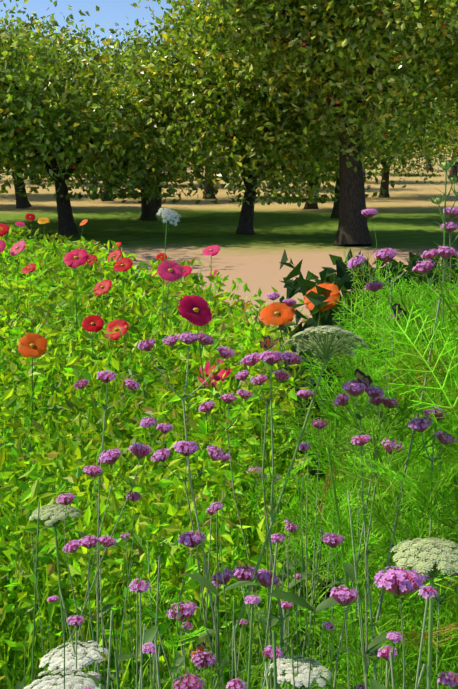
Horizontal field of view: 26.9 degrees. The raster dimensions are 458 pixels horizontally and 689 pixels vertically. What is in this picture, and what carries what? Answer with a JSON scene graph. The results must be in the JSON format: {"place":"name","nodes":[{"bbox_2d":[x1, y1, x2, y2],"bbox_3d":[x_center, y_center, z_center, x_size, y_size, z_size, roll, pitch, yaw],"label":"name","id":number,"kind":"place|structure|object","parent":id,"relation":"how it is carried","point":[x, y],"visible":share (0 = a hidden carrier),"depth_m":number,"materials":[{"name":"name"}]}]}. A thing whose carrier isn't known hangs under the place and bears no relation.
{"place":"outdoors","nodes":[
{"label":"outdoors","id":0,"kind":"place"},
{"bbox_2d":[0,0,208,63],"label":"sky","id":1,"kind":"structure","parent":0,"point":[112,12],"materials":[{"name":"blue"}]},
{"bbox_2d":[0,146,457,687],"bbox_3d":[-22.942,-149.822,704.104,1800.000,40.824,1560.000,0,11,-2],"label":"ground","id":2,"kind":"structure","parent":0,"point":[404,224],"depth_m":22.38,"materials":[{"name":"beige soil"}]},
{"bbox_2d":[17,226,320,487],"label":"flower stems","id":3,"kind":"object","parent":2,"relation":"on","point":[162,343],"visible":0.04,"depth_m":2.97,"materials":[{"name":"green plant"}]},
{"bbox_2d":[0,213,407,385],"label":"flower petals","id":4,"kind":"object","parent":3,"relation":"on","point":[202,316],"visible":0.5,"depth_m":3.29,"materials":[{"name":"red plant"}]},
{"bbox_2d":[16,216,324,373],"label":"flower centers","id":5,"kind":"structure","parent":4,"relation":"attached to","point":[117,329],"depth_m":3.48,"materials":[{"name":"yellow plant"}]},
{"bbox_2d":[0,0,457,245],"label":"orchard","id":6,"kind":"object","parent":2,"relation":"on","point":[242,50],"depth_m":18.02,"materials":[{"name":"green plant"}]},
{"bbox_2d":[0,11,453,196],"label":"orchard apples","id":7,"kind":"object","parent":6,"relation":"in","point":[278,74],"visible":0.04,"depth_m":18.09,"materials":[{"name":"red food"}]},
{"bbox_2d":[0,224,457,688],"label":"meadow leaves","id":8,"kind":"object","parent":2,"relation":"on","point":[143,315],"visible":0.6,"depth_m":2.66,"materials":[{"name":"green plant"}]},
{"bbox_2d":[14,207,457,688],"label":"flower stems","id":9,"kind":"object","parent":2,"relation":"on","point":[325,352],"visible":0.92,"depth_m":1.28,"materials":[{"name":"green plant"}]},
{"bbox_2d":[12,283,447,688],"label":"leaves","id":10,"kind":"object","parent":9,"relation":"attached to","point":[373,645],"visible":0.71,"depth_m":1.24,"materials":[{"name":"green plant"}]},
{"bbox_2d":[24,208,457,688],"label":"umbel flowers","id":11,"kind":"object","parent":9,"relation":"on","point":[91,656],"visible":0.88,"depth_m":1.11,"materials":[{"name":"white plant"}]},
{"bbox_2d":[47,206,457,688],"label":"verbena flowers","id":12,"kind":"object","parent":9,"relation":"on","point":[399,574],"visible":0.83,"depth_m":1.27,"materials":[{"name":"purple plant"}]},
{"bbox_2d":[189,303,406,659],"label":"butterflies","id":13,"kind":"object","parent":12,"relation":"on","point":[360,376],"visible":0.92,"depth_m":1.28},
{"bbox_2d":[172,170,457,688],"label":"plant stems","id":14,"kind":"object","parent":2,"relation":"on","point":[336,503],"visible":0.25,"depth_m":1.46,"materials":[{"name":"green plant"}]},
{"bbox_2d":[130,244,457,688],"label":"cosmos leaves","id":15,"kind":"object","parent":14,"relation":"attached to","point":[409,358],"visible":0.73,"depth_m":1.46,"materials":[{"name":"green plant"}]},
{"bbox_2d":[428,155,457,226],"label":"flower buds","id":16,"kind":"object","parent":14,"relation":"attached to","point":[446,165],"visible":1,"depth_m":1.45,"materials":[{"name":"green plant"}]}
]}

